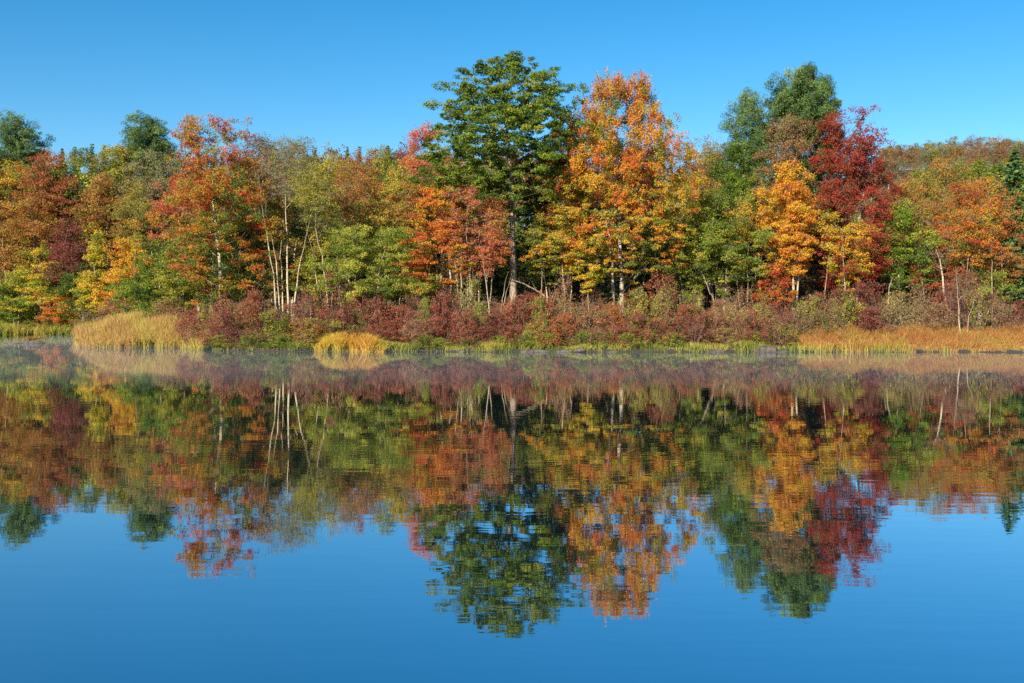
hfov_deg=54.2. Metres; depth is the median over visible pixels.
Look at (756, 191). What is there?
broadleaf tree
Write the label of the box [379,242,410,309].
broadleaf tree
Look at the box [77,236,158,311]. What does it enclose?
broadleaf tree
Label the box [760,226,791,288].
broadleaf tree
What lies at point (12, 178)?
broadleaf tree
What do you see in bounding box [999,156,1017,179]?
broadleaf tree
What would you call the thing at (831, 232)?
broadleaf tree
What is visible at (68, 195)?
broadleaf tree
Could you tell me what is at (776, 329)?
shrub
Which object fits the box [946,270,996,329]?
shrub
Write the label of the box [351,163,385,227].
broadleaf tree
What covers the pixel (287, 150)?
birch tree
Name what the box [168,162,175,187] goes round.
spruce tree
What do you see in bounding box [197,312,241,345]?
shrub
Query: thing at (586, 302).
shrub
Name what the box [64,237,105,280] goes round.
broadleaf tree
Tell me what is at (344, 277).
broadleaf tree
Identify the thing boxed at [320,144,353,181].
broadleaf tree
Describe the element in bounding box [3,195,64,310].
broadleaf tree
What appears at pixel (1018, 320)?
shrub
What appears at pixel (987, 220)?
broadleaf tree
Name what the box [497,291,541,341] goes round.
shrub
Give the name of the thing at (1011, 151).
broadleaf tree
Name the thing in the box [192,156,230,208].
broadleaf tree
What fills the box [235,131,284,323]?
broadleaf tree
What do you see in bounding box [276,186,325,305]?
broadleaf tree
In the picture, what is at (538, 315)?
shrub
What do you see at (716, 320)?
shrub
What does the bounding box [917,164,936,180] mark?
broadleaf tree
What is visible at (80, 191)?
broadleaf tree
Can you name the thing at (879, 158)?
broadleaf tree
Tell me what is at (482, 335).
shrub
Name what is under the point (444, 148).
broadleaf tree
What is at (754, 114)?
pine tree
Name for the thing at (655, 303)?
shrub
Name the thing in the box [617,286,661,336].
shrub
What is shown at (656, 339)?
shrub
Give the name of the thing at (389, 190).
broadleaf tree
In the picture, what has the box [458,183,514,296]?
broadleaf tree
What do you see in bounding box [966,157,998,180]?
broadleaf tree
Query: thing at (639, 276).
hemlock tree
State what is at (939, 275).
broadleaf tree
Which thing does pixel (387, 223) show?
broadleaf tree
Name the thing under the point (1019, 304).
shrub
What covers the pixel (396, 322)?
shrub
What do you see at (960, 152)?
broadleaf tree
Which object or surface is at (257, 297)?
shrub
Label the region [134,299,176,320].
shrub
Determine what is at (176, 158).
broadleaf tree
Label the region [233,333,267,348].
shrub
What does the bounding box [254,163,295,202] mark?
broadleaf tree
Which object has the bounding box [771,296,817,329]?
shrub
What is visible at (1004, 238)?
broadleaf tree
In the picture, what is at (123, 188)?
broadleaf tree
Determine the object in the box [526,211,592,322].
broadleaf tree
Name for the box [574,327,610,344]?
shrub
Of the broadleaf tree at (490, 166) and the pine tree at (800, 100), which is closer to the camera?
the pine tree at (800, 100)
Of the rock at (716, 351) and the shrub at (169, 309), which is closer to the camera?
the rock at (716, 351)
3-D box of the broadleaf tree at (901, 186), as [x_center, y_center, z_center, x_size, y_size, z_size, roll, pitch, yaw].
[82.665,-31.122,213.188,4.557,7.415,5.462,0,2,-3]
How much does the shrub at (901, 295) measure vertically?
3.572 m
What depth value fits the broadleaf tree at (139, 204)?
99.44 m
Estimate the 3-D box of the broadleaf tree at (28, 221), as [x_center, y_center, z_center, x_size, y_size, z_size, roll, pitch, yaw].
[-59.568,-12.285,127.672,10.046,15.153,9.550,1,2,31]
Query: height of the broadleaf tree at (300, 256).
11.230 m
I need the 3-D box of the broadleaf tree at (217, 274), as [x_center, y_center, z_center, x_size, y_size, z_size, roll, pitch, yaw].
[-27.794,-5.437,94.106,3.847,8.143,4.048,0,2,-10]
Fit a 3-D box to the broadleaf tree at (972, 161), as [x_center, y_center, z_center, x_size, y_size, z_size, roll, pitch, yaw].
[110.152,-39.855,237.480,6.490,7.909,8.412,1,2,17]
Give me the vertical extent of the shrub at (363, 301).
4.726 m
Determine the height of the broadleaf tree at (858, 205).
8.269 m
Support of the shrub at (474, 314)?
on the ground at (561, 339)
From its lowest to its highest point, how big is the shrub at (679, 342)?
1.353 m
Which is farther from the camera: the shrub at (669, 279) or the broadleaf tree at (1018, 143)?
the broadleaf tree at (1018, 143)
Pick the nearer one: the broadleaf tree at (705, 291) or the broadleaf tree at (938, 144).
the broadleaf tree at (705, 291)
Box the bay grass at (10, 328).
[0,313,114,334]
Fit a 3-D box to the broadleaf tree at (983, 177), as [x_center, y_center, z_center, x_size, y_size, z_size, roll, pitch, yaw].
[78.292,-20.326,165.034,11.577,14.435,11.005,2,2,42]
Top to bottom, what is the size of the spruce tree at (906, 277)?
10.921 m
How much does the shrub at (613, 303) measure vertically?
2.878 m
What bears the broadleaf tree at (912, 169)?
on the ground at (561, 339)
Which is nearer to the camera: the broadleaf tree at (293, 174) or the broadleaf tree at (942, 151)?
the broadleaf tree at (293, 174)
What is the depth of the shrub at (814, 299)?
70.87 m
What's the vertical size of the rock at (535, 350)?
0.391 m
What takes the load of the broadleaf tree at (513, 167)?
on the ground at (561, 339)
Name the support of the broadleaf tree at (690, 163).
on the ground at (561, 339)
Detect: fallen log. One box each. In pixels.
[513,280,543,295]
[697,262,710,293]
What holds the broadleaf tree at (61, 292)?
on the ground at (561, 339)
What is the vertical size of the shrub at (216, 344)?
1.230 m
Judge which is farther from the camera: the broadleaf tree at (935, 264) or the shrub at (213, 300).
the broadleaf tree at (935, 264)
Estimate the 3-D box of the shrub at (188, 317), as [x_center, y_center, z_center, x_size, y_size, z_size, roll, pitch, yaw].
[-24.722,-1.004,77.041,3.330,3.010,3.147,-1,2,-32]
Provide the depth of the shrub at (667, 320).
68.66 m
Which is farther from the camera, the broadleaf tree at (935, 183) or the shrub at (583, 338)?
the broadleaf tree at (935, 183)
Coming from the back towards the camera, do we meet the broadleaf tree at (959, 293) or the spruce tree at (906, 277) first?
the spruce tree at (906, 277)
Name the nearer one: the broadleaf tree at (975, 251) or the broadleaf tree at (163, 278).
the broadleaf tree at (163, 278)
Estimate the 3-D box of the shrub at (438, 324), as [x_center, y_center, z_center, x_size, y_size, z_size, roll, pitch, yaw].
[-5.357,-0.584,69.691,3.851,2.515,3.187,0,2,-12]
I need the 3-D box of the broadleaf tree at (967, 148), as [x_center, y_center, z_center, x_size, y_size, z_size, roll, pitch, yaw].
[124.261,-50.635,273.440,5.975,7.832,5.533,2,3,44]
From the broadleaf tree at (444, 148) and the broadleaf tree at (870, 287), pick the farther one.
the broadleaf tree at (444, 148)
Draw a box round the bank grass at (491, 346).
[208,339,1023,352]
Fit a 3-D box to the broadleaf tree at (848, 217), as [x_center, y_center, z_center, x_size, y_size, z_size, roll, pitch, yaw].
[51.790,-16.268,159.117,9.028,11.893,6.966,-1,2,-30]
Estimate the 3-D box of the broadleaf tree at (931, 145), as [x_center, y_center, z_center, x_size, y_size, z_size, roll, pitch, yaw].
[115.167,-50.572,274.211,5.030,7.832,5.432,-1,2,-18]
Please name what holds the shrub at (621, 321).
on the ground at (561, 339)
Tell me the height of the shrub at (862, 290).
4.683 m
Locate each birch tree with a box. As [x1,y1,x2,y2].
[251,135,320,327]
[280,163,345,320]
[317,153,372,323]
[320,185,343,326]
[483,195,510,304]
[851,225,877,315]
[908,197,935,324]
[921,218,960,317]
[951,210,987,323]
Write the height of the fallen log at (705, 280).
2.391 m
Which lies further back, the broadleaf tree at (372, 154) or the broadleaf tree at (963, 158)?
the broadleaf tree at (963, 158)
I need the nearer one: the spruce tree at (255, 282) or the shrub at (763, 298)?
the shrub at (763, 298)
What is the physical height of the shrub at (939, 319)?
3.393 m
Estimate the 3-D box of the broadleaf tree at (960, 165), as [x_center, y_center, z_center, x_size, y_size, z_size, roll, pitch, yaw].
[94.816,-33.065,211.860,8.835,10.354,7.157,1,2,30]
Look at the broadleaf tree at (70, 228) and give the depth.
116.87 m
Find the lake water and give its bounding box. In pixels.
[0,335,1023,682]
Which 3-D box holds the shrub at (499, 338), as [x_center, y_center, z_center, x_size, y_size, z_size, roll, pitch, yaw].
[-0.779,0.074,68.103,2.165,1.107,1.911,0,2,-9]
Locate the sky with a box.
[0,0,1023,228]
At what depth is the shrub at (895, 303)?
71.63 m
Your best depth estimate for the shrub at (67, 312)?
113.86 m
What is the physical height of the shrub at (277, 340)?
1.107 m
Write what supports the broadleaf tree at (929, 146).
on the ground at (561, 339)
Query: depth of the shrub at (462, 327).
68.96 m
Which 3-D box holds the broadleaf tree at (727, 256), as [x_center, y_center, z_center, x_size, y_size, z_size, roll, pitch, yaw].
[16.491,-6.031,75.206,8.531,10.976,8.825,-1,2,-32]
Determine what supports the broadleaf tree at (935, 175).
on the ground at (561, 339)
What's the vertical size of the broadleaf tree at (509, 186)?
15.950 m
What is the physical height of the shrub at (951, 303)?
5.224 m
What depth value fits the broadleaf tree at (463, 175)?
165.49 m
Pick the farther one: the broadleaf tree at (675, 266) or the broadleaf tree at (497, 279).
the broadleaf tree at (497, 279)
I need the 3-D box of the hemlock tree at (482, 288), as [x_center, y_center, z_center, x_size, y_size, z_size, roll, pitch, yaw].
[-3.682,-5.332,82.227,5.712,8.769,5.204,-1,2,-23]
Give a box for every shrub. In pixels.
[12,311,50,328]
[32,315,56,329]
[41,299,94,326]
[68,299,107,325]
[89,298,131,322]
[110,299,156,316]
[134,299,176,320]
[150,296,195,319]
[171,310,205,333]
[175,311,213,341]
[178,305,210,329]
[180,322,216,345]
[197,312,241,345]
[199,280,246,335]
[205,292,245,341]
[206,334,234,350]
[227,300,266,341]
[230,327,275,347]
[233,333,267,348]
[238,286,272,332]
[241,308,299,341]
[255,330,302,347]
[263,301,306,332]
[266,335,292,348]
[280,316,324,345]
[283,286,317,339]
[292,293,329,328]
[306,318,355,345]
[308,306,348,342]
[321,258,350,326]
[328,298,367,332]
[339,327,376,342]
[344,282,387,332]
[350,307,367,329]
[355,296,397,335]
[363,321,411,343]
[370,302,408,328]
[370,304,422,341]
[385,318,436,343]
[397,279,426,325]
[401,307,437,340]
[406,334,439,348]
[408,315,460,344]
[412,296,432,328]
[417,277,457,327]
[423,337,454,348]
[427,287,461,338]
[438,311,478,345]
[451,270,491,333]
[451,304,488,339]
[455,336,479,347]
[457,325,516,346]
[466,301,496,341]
[475,311,511,339]
[483,300,522,326]
[488,335,513,345]
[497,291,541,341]
[498,324,543,344]
[504,290,549,328]
[511,329,544,346]
[519,322,570,344]
[522,290,561,337]
[526,295,548,333]
[531,332,567,347]
[533,312,599,346]
[546,271,575,330]
[552,295,587,338]
[568,330,596,346]
[571,303,618,339]
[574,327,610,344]
[578,282,603,330]
[584,306,637,335]
[588,332,617,346]
[593,323,638,347]
[595,301,633,331]
[610,332,641,348]
[613,307,663,347]
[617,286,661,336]
[619,285,655,328]
[631,329,666,345]
[640,271,679,334]
[645,309,689,345]
[650,295,672,336]
[652,282,682,333]
[660,332,687,347]
[665,301,711,341]
[672,288,710,334]
[676,314,710,344]
[690,326,743,344]
[698,307,733,339]
[703,299,741,329]
[703,327,737,344]
[705,305,760,336]
[718,306,773,345]
[727,285,759,326]
[735,330,770,344]
[738,302,782,340]
[742,303,784,342]
[751,282,795,329]
[758,312,799,346]
[759,300,802,340]
[768,322,804,346]
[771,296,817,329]
[787,308,823,335]
[789,294,835,334]
[792,290,832,327]
[806,308,847,338]
[818,296,850,331]
[822,285,855,322]
[823,291,874,330]
[841,276,890,325]
[849,304,897,335]
[871,290,930,329]
[872,293,911,329]
[897,300,928,330]
[898,277,934,325]
[912,302,957,329]
[922,286,967,327]
[937,274,975,329]
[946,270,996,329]
[960,279,996,331]
[969,299,1021,332]
[976,289,1016,329]
[989,299,1023,325]
[1008,311,1023,328]
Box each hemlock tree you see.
[378,216,433,312]
[444,223,498,308]
[492,201,560,322]
[516,133,586,315]
[556,168,624,324]
[610,170,703,309]
[722,205,787,309]
[802,202,862,304]
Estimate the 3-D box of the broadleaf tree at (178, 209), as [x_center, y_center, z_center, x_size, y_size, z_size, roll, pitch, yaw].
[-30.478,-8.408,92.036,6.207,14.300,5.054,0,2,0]
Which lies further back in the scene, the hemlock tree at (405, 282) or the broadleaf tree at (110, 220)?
the broadleaf tree at (110, 220)
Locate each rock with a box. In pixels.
[21,340,44,343]
[521,349,549,352]
[574,348,585,351]
[706,350,725,352]
[755,346,777,351]
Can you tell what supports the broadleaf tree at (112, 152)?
on the ground at (561, 339)
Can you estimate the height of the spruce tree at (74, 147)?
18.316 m
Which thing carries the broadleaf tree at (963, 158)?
on the ground at (561, 339)
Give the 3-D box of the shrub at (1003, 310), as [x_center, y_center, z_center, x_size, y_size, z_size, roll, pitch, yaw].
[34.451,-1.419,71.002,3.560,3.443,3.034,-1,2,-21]
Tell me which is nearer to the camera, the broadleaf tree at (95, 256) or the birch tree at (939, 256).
the birch tree at (939, 256)
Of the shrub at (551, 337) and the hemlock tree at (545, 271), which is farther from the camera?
the hemlock tree at (545, 271)
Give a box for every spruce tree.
[69,146,79,199]
[86,144,96,187]
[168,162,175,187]
[197,225,225,312]
[238,223,265,320]
[344,147,349,164]
[426,234,447,315]
[572,208,600,312]
[605,194,619,285]
[897,227,931,323]
[898,261,913,323]
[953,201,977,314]
[965,150,1023,312]
[993,267,1023,324]
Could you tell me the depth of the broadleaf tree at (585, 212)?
132.99 m
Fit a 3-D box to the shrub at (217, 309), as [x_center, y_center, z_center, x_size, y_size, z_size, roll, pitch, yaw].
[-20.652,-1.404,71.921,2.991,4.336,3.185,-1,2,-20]
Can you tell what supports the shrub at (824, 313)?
on the ground at (561, 339)
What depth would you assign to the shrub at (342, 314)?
71.39 m
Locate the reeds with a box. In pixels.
[70,307,227,349]
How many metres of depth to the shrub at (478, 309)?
71.23 m
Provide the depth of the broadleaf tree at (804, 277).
92.65 m
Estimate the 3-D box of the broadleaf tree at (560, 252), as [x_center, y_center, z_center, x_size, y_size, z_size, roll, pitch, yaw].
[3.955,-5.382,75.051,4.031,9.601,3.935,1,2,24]
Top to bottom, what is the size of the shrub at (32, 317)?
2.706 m
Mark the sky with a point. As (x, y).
(352, 74)
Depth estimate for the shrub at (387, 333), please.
69.13 m
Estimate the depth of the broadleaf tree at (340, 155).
195.42 m
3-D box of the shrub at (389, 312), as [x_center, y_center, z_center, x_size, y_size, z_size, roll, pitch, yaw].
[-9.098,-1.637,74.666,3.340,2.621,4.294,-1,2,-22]
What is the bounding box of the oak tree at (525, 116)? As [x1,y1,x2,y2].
[406,50,628,321]
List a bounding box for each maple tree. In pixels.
[119,112,297,314]
[374,119,469,303]
[384,187,479,331]
[432,183,512,325]
[519,66,718,316]
[569,243,608,326]
[754,158,822,328]
[803,104,915,297]
[818,213,879,314]
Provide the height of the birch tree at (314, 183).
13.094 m
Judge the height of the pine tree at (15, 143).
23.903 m
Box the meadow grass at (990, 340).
[785,320,1023,352]
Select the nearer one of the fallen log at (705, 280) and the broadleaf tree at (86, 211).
the fallen log at (705, 280)
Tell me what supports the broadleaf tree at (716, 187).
on the ground at (561, 339)
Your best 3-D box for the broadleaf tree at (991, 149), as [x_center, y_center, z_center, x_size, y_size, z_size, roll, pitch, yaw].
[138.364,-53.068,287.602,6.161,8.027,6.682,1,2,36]
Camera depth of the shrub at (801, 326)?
70.80 m
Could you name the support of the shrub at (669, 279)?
on the ground at (561, 339)
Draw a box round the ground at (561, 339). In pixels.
[0,169,1023,352]
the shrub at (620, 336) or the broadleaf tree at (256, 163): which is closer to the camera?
the shrub at (620, 336)
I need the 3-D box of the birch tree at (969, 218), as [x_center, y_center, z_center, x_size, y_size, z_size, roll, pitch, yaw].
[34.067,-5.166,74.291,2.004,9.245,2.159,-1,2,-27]
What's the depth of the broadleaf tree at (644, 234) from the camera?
76.61 m
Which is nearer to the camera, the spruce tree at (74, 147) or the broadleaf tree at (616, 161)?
the spruce tree at (74, 147)
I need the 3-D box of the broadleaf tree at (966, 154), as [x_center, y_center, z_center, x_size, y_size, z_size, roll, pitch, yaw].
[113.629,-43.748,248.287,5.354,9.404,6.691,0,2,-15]
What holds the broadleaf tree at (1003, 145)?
on the ground at (561, 339)
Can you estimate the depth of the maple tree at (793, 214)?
74.10 m
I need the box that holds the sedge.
[310,328,387,351]
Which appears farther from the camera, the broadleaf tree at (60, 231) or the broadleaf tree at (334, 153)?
the broadleaf tree at (334, 153)
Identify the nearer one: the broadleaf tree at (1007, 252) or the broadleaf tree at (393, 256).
the broadleaf tree at (1007, 252)
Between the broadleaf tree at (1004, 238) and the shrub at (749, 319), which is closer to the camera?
the shrub at (749, 319)
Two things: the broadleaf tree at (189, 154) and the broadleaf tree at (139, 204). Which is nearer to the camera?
the broadleaf tree at (139, 204)
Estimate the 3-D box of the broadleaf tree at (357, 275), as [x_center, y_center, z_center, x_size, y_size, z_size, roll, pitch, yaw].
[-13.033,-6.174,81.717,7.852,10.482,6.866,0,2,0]
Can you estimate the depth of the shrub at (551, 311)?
71.20 m
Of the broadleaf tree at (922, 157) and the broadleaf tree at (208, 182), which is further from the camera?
the broadleaf tree at (922, 157)
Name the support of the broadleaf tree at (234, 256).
on the ground at (561, 339)
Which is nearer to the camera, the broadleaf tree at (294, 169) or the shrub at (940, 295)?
the shrub at (940, 295)
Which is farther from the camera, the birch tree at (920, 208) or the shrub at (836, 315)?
the birch tree at (920, 208)
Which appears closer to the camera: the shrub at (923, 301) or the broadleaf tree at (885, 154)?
the shrub at (923, 301)
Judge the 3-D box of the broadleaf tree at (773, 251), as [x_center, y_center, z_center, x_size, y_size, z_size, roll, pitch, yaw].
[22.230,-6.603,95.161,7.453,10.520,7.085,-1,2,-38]
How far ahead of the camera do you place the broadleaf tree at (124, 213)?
117.32 m
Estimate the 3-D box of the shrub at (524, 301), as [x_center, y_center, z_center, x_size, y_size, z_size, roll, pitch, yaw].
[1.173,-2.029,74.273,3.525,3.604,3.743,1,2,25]
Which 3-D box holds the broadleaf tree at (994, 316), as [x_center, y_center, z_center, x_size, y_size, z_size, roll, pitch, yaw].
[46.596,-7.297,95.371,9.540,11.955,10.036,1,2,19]
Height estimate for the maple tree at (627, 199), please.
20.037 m
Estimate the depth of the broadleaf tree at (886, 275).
101.40 m
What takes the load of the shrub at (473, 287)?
on the ground at (561, 339)
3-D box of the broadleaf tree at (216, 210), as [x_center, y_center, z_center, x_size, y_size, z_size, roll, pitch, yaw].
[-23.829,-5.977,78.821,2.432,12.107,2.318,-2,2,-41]
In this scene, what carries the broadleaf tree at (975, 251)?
on the ground at (561, 339)
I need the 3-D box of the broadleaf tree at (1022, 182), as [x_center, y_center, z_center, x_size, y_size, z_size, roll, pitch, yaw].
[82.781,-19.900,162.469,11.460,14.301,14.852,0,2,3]
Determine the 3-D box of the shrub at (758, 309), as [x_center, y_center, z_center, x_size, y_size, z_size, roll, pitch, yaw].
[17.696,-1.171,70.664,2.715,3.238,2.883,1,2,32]
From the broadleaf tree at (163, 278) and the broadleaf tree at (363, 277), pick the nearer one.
the broadleaf tree at (163, 278)
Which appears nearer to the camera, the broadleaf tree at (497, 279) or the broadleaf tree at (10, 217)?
the broadleaf tree at (497, 279)
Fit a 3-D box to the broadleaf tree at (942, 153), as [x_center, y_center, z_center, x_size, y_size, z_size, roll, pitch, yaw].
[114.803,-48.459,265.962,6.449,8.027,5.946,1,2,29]
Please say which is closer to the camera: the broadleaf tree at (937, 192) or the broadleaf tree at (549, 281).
the broadleaf tree at (549, 281)
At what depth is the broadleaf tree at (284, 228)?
92.31 m
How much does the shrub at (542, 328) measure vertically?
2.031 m
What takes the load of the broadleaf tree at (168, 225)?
on the ground at (561, 339)
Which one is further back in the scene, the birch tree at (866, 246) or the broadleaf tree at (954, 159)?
the broadleaf tree at (954, 159)
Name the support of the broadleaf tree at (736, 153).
on the ground at (561, 339)
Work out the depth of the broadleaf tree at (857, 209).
157.98 m
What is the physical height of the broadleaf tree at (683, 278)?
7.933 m
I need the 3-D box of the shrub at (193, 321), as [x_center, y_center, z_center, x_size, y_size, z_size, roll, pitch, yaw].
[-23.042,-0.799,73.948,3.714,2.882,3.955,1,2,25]
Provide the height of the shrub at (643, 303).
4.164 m
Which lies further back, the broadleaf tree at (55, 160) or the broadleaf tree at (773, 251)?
the broadleaf tree at (55, 160)
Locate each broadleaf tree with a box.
[0,158,60,282]
[0,169,24,270]
[0,171,70,301]
[0,184,40,282]
[0,194,24,274]
[0,200,44,313]
[0,244,77,322]
[0,274,48,322]
[0,294,39,325]
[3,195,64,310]
[5,188,76,270]
[11,148,85,305]
[30,181,88,282]
[30,217,101,298]
[31,163,88,272]
[32,286,89,324]
[39,242,116,318]
[43,147,122,193]
[45,205,90,276]
[47,263,122,323]
[54,173,117,269]
[61,186,114,273]
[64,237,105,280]
[66,169,124,311]
[69,229,123,320]
[73,143,151,191]
[74,152,121,191]
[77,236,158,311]
[78,169,144,285]
[86,173,160,301]
[88,187,163,304]
[101,217,160,282]
[102,181,165,298]
[104,271,175,313]
[112,142,170,193]
[112,148,184,255]
[116,168,189,271]
[119,235,199,315]
[125,186,151,303]
[131,185,181,286]
[145,187,194,299]
[146,174,208,314]
[147,228,217,316]
[160,158,208,191]
[163,143,187,181]
[170,189,231,315]
[175,148,193,172]
[186,168,237,273]
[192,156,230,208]
[192,195,221,315]
[195,144,216,188]
[201,194,245,300]
[203,242,234,309]
[205,166,262,237]
[208,201,292,316]
[219,197,263,309]
[229,145,282,188]
[230,170,277,212]
[231,248,269,320]
[234,207,324,323]
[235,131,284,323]
[251,175,277,310]
[252,199,339,318]
[254,134,331,315]
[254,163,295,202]
[256,183,300,290]
[261,243,295,314]
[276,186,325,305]
[279,156,315,180]
[280,142,362,298]
[280,145,321,187]
[284,215,333,314]
[285,223,446,317]
[288,230,344,317]
[302,201,394,304]
[319,154,355,191]
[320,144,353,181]
[321,180,381,267]
[323,147,391,320]
[324,218,369,319]
[329,245,364,309]
[338,219,384,315]
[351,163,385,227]
[353,149,394,177]
[358,144,412,312]
[360,144,383,194]
[363,164,435,305]
[375,186,421,298]
[379,219,418,302]
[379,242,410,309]
[382,142,411,190]
[388,170,416,325]
[396,144,427,161]
[405,166,435,197]
[408,184,450,297]
[416,165,484,292]
[427,142,461,164]
[436,197,497,296]
[448,158,485,205]
[449,202,473,327]
[454,245,493,304]
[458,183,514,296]
[469,163,499,200]
[473,231,512,330]
[482,156,507,186]
[485,178,533,296]
[485,208,525,304]
[485,233,525,317]
[497,152,529,224]
[498,206,541,304]
[502,167,533,226]
[514,156,540,179]
[517,217,577,320]
[522,196,572,252]
[524,221,548,300]
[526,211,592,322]
[535,206,591,326]
[548,187,615,274]
[568,167,606,216]
[574,254,608,312]
[594,172,620,228]
[596,156,623,195]
[600,244,642,309]
[608,187,673,279]
[626,221,658,303]
[626,250,670,311]
[636,212,700,295]
[643,160,668,198]
[644,206,721,305]
[655,251,696,311]
[656,213,712,300]
[659,172,688,221]
[660,192,688,238]
[663,148,691,180]
[668,188,777,327]
[673,133,740,314]
[675,148,702,195]
[676,166,695,192]
[683,243,728,310]
[686,168,711,203]
[689,192,718,305]
[691,214,738,319]
[695,163,713,191]
[697,139,784,316]
[699,143,712,184]
[706,173,731,216]
[709,217,778,304]
[723,200,758,314]
[724,276,760,309]
[735,187,784,312]
[740,168,772,308]
[750,262,797,320]
[752,112,817,296]
[756,176,781,212]
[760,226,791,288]
[760,252,791,313]
[771,219,824,302]
[792,253,837,306]
[813,204,860,238]
[815,209,842,307]
[830,275,883,295]
[842,199,873,231]
[848,191,869,214]
[858,249,906,315]
[866,198,964,326]
[871,153,888,179]
[872,243,899,295]
[876,148,893,171]
[876,221,905,326]
[877,157,902,188]
[881,147,897,173]
[883,172,961,322]
[887,157,914,181]
[889,147,908,176]
[893,179,907,203]
[894,197,963,316]
[898,147,913,174]
[899,158,990,308]
[902,158,923,181]
[903,146,918,170]
[905,147,927,175]
[906,254,971,324]
[907,164,936,194]
[913,148,933,171]
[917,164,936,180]
[918,139,935,162]
[919,175,947,194]
[920,189,986,214]
[920,231,974,310]
[922,147,941,171]
[925,144,937,163]
[925,196,1022,323]
[927,176,1023,325]
[930,167,946,183]
[931,145,950,163]
[931,156,951,178]
[934,142,949,155]
[936,144,951,171]
[944,136,962,151]
[945,177,973,208]
[945,266,1023,326]
[946,144,968,169]
[946,161,973,185]
[947,155,962,173]
[949,210,1021,317]
[953,264,976,331]
[957,156,971,179]
[960,133,984,154]
[961,147,977,166]
[962,142,974,164]
[964,158,986,177]
[965,176,1000,198]
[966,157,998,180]
[971,144,989,162]
[972,202,1003,327]
[973,182,1023,325]
[976,136,994,159]
[977,208,1023,283]
[978,162,1009,186]
[983,134,1015,156]
[983,177,1017,200]
[988,144,1000,162]
[988,146,1011,166]
[989,181,1023,202]
[996,143,1013,164]
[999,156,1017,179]
[1005,147,1022,165]
[1006,138,1023,160]
[1019,145,1023,161]
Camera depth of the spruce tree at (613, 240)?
143.05 m
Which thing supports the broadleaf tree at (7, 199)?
on the ground at (561, 339)
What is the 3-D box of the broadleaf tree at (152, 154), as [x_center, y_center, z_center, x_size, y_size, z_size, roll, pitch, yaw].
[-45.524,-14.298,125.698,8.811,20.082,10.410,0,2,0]
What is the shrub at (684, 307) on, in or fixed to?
on the ground at (561, 339)
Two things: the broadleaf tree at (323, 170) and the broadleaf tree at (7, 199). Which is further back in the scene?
the broadleaf tree at (7, 199)
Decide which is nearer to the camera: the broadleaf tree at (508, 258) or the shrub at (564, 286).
the shrub at (564, 286)
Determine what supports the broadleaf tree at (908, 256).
on the ground at (561, 339)
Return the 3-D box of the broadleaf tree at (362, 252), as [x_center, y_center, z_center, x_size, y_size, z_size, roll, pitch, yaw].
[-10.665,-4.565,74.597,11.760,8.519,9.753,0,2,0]
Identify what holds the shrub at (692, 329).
on the ground at (561, 339)
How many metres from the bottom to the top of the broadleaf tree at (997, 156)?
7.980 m
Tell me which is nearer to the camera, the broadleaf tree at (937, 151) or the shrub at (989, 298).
the shrub at (989, 298)
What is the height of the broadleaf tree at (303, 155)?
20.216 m
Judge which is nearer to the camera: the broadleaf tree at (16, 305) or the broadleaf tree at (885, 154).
the broadleaf tree at (16, 305)
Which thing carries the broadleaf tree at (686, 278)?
on the ground at (561, 339)
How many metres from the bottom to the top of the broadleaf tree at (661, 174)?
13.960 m
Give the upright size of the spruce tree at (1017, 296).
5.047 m
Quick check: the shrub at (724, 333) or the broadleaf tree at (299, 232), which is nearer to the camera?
the shrub at (724, 333)
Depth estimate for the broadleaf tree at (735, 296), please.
97.99 m
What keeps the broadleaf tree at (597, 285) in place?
on the ground at (561, 339)
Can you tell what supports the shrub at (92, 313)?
on the ground at (561, 339)
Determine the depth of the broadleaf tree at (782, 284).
73.40 m
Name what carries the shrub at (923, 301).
on the ground at (561, 339)
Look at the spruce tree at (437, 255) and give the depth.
97.15 m
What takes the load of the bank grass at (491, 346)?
on the ground at (561, 339)
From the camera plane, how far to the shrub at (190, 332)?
72.04 m
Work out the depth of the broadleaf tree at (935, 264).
99.86 m
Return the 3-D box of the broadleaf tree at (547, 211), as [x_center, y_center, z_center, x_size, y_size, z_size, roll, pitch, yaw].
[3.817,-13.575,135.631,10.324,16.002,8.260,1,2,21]
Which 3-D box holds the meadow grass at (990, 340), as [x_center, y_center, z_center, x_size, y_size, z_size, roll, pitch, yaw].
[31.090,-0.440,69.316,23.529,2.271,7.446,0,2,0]
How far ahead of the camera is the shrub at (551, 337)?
67.92 m
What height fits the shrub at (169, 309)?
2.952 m
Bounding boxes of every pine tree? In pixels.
[0,109,55,200]
[119,109,176,183]
[717,86,776,316]
[746,62,845,316]
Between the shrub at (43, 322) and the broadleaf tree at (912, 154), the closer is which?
the shrub at (43, 322)
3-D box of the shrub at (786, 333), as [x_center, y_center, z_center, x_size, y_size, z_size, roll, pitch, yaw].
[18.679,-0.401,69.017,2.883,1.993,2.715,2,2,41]
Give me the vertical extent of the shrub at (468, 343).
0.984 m
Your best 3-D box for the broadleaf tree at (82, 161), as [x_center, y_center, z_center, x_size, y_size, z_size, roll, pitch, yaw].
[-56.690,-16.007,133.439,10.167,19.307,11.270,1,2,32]
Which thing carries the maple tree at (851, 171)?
on the ground at (561, 339)
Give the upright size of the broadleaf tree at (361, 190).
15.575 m
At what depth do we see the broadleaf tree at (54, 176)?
125.18 m
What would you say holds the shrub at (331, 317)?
on the ground at (561, 339)

